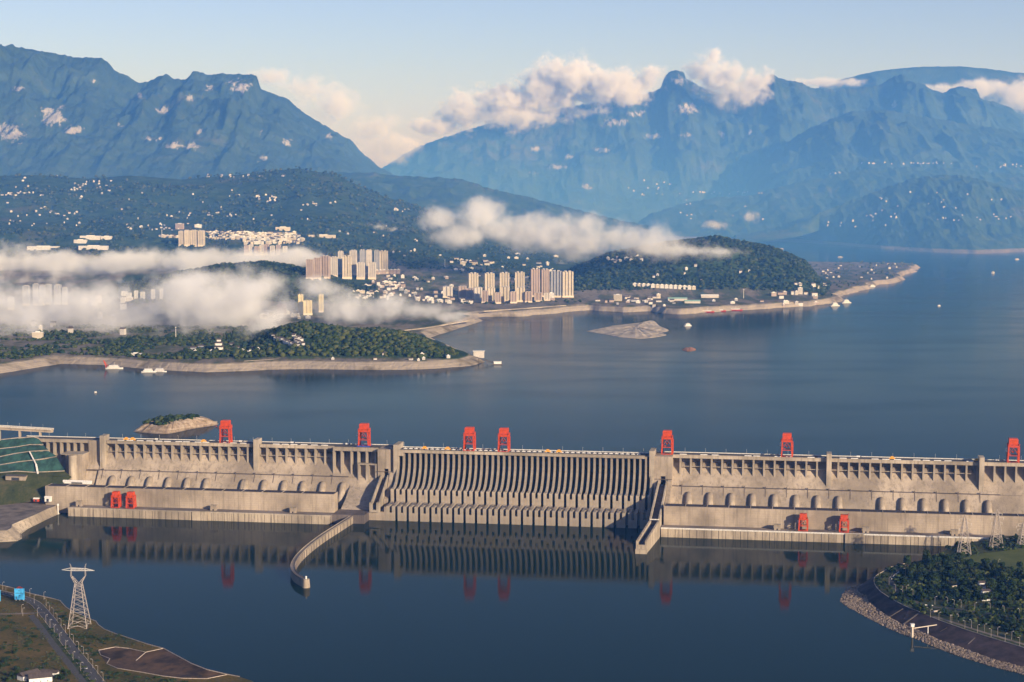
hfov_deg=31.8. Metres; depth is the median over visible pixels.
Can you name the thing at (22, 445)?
berm kerb
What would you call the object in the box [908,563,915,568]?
tree
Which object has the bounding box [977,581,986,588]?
garden hall
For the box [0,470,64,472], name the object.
berm kerb
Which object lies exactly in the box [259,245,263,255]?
apartment tower
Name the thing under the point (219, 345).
pavilion
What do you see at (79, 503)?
service hut
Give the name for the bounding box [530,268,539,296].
apartment tower
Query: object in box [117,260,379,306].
woodland
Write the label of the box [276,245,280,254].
apartment tower
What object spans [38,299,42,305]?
town house
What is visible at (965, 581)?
tree
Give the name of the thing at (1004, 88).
mountain
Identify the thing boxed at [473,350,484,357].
pier building
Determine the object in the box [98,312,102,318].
town house
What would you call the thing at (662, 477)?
sluice doorway
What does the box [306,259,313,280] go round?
apartment tower
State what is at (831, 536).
tailrace platform
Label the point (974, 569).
tree
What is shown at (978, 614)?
tree
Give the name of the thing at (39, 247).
factory hall
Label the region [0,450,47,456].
berm kerb
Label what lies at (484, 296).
apartment tower
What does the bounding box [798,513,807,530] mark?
gantry crane
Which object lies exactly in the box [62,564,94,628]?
lattice pylon
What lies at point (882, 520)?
powerhouse
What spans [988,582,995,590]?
tree
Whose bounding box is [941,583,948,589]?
tree
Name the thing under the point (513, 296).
apartment tower
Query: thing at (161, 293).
apartment tower
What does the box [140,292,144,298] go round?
apartment tower
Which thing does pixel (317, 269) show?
apartment tower
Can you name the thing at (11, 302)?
apartment tower
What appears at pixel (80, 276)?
ground
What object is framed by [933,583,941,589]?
tree
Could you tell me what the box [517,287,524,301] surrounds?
apartment tower
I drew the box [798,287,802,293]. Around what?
office block
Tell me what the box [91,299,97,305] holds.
town house
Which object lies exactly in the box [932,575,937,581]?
tree
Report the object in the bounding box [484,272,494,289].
apartment tower
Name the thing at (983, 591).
garden hall
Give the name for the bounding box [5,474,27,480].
shed
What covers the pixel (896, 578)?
undergrowth
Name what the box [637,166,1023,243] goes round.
hill
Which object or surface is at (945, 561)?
tree
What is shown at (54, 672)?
cottage
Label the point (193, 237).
apartment tower
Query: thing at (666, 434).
gantry crane
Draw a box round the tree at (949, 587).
[947,585,951,591]
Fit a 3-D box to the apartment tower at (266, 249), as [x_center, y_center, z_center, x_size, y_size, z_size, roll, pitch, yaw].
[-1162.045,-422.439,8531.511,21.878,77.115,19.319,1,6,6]
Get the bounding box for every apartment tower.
[7,296,14,309]
[22,285,30,305]
[33,283,39,305]
[39,285,45,304]
[45,284,51,304]
[54,284,61,304]
[62,287,67,304]
[134,290,137,298]
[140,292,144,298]
[151,289,154,298]
[159,289,162,298]
[178,231,183,246]
[184,230,189,246]
[190,230,197,246]
[198,230,204,246]
[244,245,248,255]
[249,244,253,255]
[254,246,258,255]
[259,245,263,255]
[264,244,268,255]
[270,245,274,255]
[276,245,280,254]
[277,304,286,314]
[283,246,287,254]
[290,300,294,312]
[298,294,302,313]
[303,300,311,314]
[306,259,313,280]
[314,257,321,280]
[319,294,323,311]
[320,255,330,278]
[331,256,337,276]
[338,251,343,274]
[342,255,351,279]
[350,250,356,275]
[356,262,364,279]
[360,249,365,274]
[366,249,371,273]
[368,262,375,279]
[374,250,379,273]
[380,250,387,273]
[443,286,452,297]
[458,285,466,298]
[466,288,473,299]
[468,272,477,287]
[474,287,481,301]
[481,290,487,302]
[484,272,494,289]
[487,287,494,301]
[494,292,500,303]
[500,272,508,286]
[500,286,509,301]
[510,291,516,302]
[515,271,524,290]
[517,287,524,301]
[525,291,531,302]
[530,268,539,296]
[534,292,541,301]
[541,268,549,296]
[544,292,549,300]
[551,270,561,297]
[562,271,573,297]
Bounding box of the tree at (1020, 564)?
[1016,561,1022,567]
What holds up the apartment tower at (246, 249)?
on the ground at (80, 276)
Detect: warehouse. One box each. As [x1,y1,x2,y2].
[668,297,687,300]
[684,300,699,302]
[701,294,718,297]
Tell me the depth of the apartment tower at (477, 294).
7312.09 m
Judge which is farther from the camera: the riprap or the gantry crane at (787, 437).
the gantry crane at (787, 437)
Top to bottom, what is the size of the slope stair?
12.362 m
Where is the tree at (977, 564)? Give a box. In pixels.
[974,562,980,567]
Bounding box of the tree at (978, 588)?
[975,586,982,592]
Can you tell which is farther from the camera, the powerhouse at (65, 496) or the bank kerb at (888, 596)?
the powerhouse at (65, 496)
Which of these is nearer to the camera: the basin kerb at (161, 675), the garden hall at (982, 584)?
the basin kerb at (161, 675)
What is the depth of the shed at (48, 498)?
3423.68 m
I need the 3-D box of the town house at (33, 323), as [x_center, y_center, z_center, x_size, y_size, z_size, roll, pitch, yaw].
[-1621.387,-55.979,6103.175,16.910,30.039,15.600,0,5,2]
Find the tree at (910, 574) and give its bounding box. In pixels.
[907,572,912,578]
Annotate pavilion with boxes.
[214,338,223,349]
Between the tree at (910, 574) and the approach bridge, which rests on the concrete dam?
the approach bridge
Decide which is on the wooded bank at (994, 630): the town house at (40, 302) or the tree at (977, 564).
the tree at (977, 564)
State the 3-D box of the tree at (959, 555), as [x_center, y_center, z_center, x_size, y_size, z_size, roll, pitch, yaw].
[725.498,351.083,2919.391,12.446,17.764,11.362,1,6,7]
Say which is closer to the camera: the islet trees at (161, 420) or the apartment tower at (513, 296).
the islet trees at (161, 420)
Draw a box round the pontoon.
[493,361,501,364]
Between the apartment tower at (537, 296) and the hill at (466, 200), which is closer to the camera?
the apartment tower at (537, 296)
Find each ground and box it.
[0,168,919,372]
[0,501,54,529]
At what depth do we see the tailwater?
2726.37 m
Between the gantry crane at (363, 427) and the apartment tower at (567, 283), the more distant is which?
the apartment tower at (567, 283)
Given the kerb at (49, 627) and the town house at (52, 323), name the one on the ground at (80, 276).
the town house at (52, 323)
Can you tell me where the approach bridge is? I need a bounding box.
[0,425,53,438]
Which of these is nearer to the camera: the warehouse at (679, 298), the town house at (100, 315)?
the town house at (100, 315)
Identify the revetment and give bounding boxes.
[0,506,59,541]
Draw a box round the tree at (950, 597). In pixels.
[946,594,952,600]
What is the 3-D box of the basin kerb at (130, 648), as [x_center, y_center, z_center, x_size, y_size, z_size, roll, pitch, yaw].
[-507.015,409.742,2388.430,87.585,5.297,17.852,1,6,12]
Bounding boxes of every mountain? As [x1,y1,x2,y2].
[0,44,392,178]
[383,70,1023,222]
[741,109,1023,195]
[819,66,1023,118]
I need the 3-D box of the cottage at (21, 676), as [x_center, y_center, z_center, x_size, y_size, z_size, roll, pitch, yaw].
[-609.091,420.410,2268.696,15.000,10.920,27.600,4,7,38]
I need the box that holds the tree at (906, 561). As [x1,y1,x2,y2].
[903,555,910,566]
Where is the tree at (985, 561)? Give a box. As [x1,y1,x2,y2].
[981,558,989,564]
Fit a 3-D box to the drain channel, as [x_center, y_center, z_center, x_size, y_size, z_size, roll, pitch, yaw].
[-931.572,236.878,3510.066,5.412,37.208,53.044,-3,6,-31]
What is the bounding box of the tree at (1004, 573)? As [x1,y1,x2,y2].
[998,571,1007,576]
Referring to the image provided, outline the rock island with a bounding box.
[587,321,668,337]
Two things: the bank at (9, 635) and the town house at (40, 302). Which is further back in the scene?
the town house at (40, 302)
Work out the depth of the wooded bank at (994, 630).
2631.10 m
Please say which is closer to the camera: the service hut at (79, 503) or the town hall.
the service hut at (79, 503)
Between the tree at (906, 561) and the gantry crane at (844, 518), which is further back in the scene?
the gantry crane at (844, 518)
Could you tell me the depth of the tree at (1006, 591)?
2670.24 m
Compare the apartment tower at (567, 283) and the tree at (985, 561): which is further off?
the apartment tower at (567, 283)
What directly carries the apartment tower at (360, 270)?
on the ground at (80, 276)
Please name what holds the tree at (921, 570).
on the wooded bank at (994, 630)
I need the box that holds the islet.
[133,416,217,433]
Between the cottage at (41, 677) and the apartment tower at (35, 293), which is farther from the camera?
the apartment tower at (35, 293)
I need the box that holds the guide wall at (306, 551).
[290,516,352,587]
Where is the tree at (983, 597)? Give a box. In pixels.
[980,593,986,602]
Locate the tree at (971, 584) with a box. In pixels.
[966,582,973,587]
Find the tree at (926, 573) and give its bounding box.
[923,570,929,577]
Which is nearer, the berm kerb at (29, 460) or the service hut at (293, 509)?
the service hut at (293, 509)
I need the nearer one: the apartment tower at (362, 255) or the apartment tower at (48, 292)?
the apartment tower at (48, 292)
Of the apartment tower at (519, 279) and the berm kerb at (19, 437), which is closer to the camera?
the berm kerb at (19, 437)
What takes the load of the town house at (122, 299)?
on the ground at (80, 276)
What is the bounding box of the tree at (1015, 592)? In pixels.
[1012,589,1019,595]
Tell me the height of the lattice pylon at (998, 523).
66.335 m
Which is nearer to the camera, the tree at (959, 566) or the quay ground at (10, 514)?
the tree at (959, 566)
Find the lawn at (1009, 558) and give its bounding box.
[963,548,1023,568]
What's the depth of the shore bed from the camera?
2508.33 m
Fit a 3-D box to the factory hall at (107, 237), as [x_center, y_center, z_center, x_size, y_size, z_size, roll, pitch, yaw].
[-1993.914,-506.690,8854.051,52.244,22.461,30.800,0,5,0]
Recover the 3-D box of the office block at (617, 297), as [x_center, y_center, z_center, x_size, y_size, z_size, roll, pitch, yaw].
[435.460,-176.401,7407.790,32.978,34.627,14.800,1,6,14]
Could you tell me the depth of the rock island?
6256.39 m
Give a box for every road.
[1,591,104,681]
[29,615,85,681]
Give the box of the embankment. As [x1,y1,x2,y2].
[0,438,63,471]
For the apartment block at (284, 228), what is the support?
on the ground at (80, 276)
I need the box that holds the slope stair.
[903,612,919,624]
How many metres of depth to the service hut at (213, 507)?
3365.15 m
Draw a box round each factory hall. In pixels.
[27,246,59,249]
[74,239,86,242]
[78,245,108,249]
[80,235,100,239]
[101,236,111,239]
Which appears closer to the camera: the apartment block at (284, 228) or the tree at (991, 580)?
the tree at (991, 580)
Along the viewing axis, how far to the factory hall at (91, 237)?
8831.91 m
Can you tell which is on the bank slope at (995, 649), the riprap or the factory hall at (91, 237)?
the riprap
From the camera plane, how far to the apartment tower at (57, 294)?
7026.44 m
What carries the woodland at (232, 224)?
on the ground at (80, 276)
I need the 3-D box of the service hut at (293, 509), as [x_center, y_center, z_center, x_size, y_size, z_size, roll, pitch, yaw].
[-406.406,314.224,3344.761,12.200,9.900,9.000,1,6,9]
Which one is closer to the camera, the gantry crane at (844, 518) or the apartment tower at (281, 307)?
the gantry crane at (844, 518)
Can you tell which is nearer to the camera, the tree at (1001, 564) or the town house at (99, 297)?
the tree at (1001, 564)
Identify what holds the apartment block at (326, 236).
on the ground at (80, 276)
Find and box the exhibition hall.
[32,331,43,338]
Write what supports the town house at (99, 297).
on the ground at (80, 276)
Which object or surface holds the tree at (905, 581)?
on the wooded bank at (994, 630)
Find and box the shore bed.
[843,578,1020,671]
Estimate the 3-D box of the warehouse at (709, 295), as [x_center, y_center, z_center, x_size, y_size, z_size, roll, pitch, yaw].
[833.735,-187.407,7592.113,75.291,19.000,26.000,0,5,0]
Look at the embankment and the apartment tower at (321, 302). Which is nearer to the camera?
the embankment
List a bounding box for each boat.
[103,360,122,368]
[141,368,155,372]
[155,368,166,371]
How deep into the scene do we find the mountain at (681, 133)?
19559.91 m
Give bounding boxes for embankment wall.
[404,319,474,330]
[483,305,565,311]
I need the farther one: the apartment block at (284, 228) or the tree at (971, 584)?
the apartment block at (284, 228)
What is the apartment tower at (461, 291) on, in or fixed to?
on the ground at (80, 276)
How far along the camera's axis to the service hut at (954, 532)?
3132.53 m
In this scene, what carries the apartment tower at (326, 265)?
on the ground at (80, 276)
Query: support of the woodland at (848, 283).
on the ground at (80, 276)
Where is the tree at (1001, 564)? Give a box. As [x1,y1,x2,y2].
[998,561,1004,567]
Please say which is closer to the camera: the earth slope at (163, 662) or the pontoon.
the earth slope at (163, 662)
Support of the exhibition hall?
on the ground at (80, 276)
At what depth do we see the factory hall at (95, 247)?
8557.43 m
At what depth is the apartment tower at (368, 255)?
7983.41 m
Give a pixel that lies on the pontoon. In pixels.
(497, 362)
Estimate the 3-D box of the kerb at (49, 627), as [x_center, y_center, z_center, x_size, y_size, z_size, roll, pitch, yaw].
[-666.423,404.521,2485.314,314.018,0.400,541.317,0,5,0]
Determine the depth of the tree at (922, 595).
2649.59 m
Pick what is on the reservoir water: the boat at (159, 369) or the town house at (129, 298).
the boat at (159, 369)
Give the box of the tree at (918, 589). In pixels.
[915,586,922,592]
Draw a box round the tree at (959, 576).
[955,572,963,580]
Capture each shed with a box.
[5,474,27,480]
[44,496,51,501]
[63,480,91,483]
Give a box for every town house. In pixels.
[31,320,36,326]
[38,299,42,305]
[50,321,55,326]
[82,297,87,303]
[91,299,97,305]
[95,294,101,302]
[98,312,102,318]
[112,316,116,322]
[119,327,125,334]
[120,296,125,302]
[120,303,126,308]
[126,296,132,301]
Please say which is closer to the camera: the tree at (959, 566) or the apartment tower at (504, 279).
the tree at (959, 566)
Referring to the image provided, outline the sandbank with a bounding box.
[682,347,695,350]
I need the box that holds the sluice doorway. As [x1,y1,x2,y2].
[661,476,664,483]
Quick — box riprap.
[840,583,1023,673]
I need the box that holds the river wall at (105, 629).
[1,585,239,676]
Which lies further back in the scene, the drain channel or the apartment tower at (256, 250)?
the apartment tower at (256, 250)
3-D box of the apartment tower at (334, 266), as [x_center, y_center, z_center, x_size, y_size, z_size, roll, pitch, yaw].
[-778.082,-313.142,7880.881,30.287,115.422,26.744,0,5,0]
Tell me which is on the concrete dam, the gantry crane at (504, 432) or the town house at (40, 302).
the gantry crane at (504, 432)
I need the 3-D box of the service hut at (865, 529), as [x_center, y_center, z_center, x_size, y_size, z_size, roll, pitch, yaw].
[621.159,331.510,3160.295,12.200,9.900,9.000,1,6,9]
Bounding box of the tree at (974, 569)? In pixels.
[970,566,977,572]
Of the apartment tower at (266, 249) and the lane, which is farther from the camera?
the apartment tower at (266, 249)
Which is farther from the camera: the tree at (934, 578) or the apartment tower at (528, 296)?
the apartment tower at (528, 296)
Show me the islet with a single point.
(183, 425)
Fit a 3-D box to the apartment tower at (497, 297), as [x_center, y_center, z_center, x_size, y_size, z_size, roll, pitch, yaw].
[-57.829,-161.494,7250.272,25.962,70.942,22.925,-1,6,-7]
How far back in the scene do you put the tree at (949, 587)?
2702.15 m
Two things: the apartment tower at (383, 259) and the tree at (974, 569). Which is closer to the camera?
the tree at (974, 569)
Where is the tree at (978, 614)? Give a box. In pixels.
[974,611,981,616]
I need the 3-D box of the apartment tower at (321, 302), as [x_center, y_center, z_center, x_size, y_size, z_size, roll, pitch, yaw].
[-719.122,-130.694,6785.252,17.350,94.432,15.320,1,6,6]
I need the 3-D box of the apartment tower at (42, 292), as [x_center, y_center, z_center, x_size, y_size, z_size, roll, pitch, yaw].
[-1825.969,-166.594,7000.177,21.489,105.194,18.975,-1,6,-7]
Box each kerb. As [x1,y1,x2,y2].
[0,436,37,439]
[0,444,42,448]
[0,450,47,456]
[0,456,56,464]
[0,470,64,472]
[1,590,103,679]
[2,594,89,679]
[100,647,162,651]
[101,655,226,678]
[163,648,225,673]
[874,563,919,611]
[932,617,1023,647]
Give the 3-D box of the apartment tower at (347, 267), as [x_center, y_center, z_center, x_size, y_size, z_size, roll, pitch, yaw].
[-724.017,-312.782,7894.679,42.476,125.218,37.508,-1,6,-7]
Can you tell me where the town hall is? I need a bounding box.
[175,223,183,228]
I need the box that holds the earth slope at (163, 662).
[99,647,224,677]
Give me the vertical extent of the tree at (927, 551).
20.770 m
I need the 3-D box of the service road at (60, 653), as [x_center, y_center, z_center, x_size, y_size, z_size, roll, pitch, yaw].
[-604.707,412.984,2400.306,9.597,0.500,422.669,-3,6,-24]
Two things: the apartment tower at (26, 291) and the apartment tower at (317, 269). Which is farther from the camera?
the apartment tower at (317, 269)
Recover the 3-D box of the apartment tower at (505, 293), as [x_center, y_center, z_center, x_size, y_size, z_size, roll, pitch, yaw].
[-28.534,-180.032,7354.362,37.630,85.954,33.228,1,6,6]
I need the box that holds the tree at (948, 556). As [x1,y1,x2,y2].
[945,554,953,560]
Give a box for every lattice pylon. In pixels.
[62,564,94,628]
[957,515,971,552]
[989,509,1003,547]
[1017,523,1023,544]
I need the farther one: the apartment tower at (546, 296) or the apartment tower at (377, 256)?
the apartment tower at (377, 256)
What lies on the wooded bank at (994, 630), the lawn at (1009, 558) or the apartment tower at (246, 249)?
the lawn at (1009, 558)
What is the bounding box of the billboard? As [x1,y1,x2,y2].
[14,586,24,600]
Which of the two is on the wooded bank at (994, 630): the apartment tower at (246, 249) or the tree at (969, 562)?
the tree at (969, 562)
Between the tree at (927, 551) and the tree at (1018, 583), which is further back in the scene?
the tree at (927, 551)
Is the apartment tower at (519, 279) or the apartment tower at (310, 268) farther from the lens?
the apartment tower at (519, 279)
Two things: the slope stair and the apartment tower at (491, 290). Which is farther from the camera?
the apartment tower at (491, 290)
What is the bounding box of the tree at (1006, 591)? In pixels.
[1003,589,1010,595]
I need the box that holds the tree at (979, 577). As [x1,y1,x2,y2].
[975,574,984,580]
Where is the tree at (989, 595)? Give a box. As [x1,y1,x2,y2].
[986,592,992,598]
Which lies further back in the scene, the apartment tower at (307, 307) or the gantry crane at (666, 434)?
the apartment tower at (307, 307)
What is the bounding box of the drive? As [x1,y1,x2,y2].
[888,564,1023,618]
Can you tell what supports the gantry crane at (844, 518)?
on the tailrace platform at (831, 536)
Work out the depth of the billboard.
2674.91 m
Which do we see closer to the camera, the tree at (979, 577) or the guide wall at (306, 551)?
the tree at (979, 577)
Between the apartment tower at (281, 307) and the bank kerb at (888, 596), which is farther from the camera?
the apartment tower at (281, 307)
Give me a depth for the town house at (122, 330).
5861.18 m
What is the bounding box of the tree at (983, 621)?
[981,618,986,626]
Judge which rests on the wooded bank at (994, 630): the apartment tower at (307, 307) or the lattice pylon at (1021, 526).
the lattice pylon at (1021, 526)
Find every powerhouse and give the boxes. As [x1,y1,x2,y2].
[45,483,337,512]
[664,503,1023,535]
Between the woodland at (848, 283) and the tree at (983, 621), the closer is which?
the tree at (983, 621)
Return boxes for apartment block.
[275,227,289,230]
[308,234,335,237]
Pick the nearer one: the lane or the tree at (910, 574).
the lane
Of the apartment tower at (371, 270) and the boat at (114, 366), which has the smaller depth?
the boat at (114, 366)
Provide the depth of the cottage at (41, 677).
2251.81 m
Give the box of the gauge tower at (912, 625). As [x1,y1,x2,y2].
[910,623,936,637]
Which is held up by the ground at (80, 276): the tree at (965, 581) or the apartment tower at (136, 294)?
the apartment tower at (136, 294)
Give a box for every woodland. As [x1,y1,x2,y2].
[0,166,440,267]
[0,323,247,358]
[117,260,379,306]
[231,320,458,357]
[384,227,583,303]
[552,235,830,295]
[808,260,912,295]
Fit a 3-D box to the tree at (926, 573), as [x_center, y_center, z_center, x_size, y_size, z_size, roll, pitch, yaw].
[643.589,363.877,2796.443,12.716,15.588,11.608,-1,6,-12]
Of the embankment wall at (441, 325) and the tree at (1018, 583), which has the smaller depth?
the tree at (1018, 583)
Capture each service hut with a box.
[75,500,82,506]
[210,504,216,510]
[290,507,296,512]
[774,524,780,529]
[862,526,868,532]
[951,529,957,535]
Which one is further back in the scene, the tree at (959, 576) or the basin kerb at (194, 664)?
the tree at (959, 576)
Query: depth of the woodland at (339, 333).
5362.50 m
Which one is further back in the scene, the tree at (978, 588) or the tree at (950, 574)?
the tree at (950, 574)
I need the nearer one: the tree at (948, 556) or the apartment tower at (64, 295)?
the tree at (948, 556)
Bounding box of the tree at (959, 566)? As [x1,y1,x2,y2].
[956,563,962,570]
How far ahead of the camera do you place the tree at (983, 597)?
2644.83 m
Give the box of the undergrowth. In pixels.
[874,535,1023,636]
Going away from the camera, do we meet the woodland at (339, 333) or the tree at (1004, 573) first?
the tree at (1004, 573)
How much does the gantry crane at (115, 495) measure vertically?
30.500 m
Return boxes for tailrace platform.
[68,505,332,524]
[661,525,1014,545]
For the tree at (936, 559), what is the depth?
2893.22 m
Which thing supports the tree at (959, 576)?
on the wooded bank at (994, 630)
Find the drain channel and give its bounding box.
[29,451,38,473]
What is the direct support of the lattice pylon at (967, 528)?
on the wooded bank at (994, 630)
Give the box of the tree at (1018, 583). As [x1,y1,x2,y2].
[1015,581,1022,587]
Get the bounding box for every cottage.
[17,668,40,680]
[27,672,52,681]
[40,669,58,675]
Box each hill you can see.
[327,171,650,251]
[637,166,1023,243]
[731,174,1023,253]
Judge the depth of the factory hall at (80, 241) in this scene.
8772.24 m
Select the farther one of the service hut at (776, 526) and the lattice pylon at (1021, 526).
the service hut at (776, 526)
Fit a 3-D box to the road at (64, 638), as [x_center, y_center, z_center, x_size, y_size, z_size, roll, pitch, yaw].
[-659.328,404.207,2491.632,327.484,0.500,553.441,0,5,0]
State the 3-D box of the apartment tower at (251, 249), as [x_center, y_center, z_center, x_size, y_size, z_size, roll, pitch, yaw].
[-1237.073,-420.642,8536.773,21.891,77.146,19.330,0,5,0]
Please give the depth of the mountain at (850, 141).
17247.94 m
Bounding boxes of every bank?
[0,585,252,681]
[874,535,1023,646]
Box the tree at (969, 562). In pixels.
[966,558,973,566]
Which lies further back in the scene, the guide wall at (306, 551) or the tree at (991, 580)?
the guide wall at (306, 551)
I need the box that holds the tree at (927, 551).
[923,549,930,554]
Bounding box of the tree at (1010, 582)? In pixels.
[1007,580,1014,585]
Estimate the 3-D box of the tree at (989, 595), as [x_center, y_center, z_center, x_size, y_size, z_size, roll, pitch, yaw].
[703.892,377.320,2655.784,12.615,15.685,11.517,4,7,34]
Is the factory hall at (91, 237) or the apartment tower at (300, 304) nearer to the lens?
the apartment tower at (300, 304)
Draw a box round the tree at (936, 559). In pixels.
[933,555,941,562]
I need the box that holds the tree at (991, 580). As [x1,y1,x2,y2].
[987,578,995,582]
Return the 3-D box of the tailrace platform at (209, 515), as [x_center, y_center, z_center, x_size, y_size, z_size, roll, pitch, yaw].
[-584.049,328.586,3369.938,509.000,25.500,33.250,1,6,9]
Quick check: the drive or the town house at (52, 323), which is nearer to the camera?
the drive
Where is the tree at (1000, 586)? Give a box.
[996,582,1005,590]
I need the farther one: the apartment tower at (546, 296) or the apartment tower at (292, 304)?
the apartment tower at (546, 296)
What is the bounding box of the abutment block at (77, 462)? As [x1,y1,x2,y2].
[61,451,88,479]
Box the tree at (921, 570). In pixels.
[918,567,925,573]
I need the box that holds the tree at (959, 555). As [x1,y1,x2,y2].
[956,552,962,559]
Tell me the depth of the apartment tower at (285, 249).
8500.54 m
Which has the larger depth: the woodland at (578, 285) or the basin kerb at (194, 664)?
the woodland at (578, 285)
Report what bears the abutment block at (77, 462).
on the concrete dam
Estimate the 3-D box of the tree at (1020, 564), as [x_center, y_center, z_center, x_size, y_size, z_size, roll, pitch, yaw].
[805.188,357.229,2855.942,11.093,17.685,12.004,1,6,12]
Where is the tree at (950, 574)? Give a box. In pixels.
[946,569,953,581]
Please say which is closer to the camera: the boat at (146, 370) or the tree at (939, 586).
the tree at (939, 586)
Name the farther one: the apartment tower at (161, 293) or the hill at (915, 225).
the hill at (915, 225)
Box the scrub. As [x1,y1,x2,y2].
[0,595,183,681]
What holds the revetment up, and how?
on the quay ground at (10, 514)
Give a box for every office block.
[614,294,621,300]
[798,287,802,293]
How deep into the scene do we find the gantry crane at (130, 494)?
3385.65 m
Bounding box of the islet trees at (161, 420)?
[142,413,199,424]
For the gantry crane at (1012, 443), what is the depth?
3271.28 m
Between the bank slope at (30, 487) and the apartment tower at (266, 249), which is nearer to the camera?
the bank slope at (30, 487)
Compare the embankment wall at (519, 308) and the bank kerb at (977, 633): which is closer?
the bank kerb at (977, 633)
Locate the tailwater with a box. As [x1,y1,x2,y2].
[0,512,1023,681]
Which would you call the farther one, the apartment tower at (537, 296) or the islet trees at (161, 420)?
the apartment tower at (537, 296)
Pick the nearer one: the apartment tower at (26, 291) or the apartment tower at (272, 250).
the apartment tower at (26, 291)
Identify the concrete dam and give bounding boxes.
[19,434,1023,553]
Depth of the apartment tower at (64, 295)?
7029.66 m
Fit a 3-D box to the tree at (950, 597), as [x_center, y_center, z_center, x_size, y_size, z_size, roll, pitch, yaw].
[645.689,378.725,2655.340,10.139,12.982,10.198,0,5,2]
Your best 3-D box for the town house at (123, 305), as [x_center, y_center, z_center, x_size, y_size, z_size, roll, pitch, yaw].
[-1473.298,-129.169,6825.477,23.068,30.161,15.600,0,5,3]
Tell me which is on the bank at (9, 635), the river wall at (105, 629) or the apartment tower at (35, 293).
the river wall at (105, 629)
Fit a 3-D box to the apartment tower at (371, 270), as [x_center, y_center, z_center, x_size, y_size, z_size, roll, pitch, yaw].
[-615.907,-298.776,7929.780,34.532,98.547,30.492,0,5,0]
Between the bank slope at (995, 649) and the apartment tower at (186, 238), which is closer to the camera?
the bank slope at (995, 649)
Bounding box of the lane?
[0,612,45,613]
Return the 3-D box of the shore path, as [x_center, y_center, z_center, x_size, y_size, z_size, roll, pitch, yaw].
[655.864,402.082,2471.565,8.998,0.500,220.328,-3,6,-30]
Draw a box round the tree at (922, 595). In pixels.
[918,591,925,600]
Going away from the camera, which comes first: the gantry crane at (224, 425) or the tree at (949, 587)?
the tree at (949, 587)
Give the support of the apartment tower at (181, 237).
on the ground at (80, 276)
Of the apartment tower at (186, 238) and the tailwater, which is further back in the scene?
the apartment tower at (186, 238)
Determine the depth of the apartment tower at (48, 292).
7024.35 m
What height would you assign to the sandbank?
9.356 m
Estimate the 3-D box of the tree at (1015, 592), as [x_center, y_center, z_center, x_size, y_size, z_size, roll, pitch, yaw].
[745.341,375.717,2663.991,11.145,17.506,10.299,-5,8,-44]
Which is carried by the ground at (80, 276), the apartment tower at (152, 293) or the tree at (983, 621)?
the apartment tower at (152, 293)
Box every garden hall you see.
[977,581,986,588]
[980,589,991,600]
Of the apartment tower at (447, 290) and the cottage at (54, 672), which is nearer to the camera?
the cottage at (54, 672)
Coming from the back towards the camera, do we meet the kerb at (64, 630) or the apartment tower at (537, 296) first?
the apartment tower at (537, 296)
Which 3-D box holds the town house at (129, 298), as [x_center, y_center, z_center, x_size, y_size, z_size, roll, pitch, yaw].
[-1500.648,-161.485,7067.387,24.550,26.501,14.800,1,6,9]
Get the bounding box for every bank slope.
[0,471,70,504]
[858,576,1023,665]
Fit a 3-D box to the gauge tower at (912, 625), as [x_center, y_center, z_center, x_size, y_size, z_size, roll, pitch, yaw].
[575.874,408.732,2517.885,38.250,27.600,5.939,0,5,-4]
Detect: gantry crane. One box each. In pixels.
[111,491,121,507]
[125,491,136,507]
[216,420,232,442]
[357,423,371,446]
[462,427,475,450]
[497,427,509,451]
[660,430,673,454]
[780,432,792,456]
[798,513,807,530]
[838,513,848,532]
[1006,438,1019,462]
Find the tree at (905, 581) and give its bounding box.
[902,578,908,588]
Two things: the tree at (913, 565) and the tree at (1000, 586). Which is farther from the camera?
the tree at (913, 565)
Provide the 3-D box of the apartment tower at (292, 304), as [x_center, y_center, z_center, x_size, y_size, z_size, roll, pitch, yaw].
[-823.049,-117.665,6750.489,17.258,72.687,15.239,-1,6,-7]
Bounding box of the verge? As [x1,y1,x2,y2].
[41,623,88,681]
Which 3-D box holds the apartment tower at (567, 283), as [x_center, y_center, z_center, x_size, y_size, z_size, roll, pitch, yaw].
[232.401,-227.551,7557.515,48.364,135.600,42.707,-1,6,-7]
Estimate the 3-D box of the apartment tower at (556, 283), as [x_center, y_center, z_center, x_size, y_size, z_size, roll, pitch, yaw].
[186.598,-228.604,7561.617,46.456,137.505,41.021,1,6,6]
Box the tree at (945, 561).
[941,558,949,566]
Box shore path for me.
[933,616,1023,644]
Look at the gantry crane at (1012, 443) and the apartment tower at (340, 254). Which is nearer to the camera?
the gantry crane at (1012, 443)
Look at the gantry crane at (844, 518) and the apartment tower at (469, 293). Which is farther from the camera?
the apartment tower at (469, 293)
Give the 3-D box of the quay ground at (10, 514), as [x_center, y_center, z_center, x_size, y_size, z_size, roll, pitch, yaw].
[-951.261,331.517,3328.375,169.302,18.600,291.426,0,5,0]
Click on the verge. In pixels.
(60, 645)
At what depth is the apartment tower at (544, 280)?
7549.78 m
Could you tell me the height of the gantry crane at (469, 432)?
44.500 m
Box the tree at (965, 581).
[963,577,969,584]
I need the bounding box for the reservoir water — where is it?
[0,238,1023,459]
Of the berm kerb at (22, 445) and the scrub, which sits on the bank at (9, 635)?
the scrub

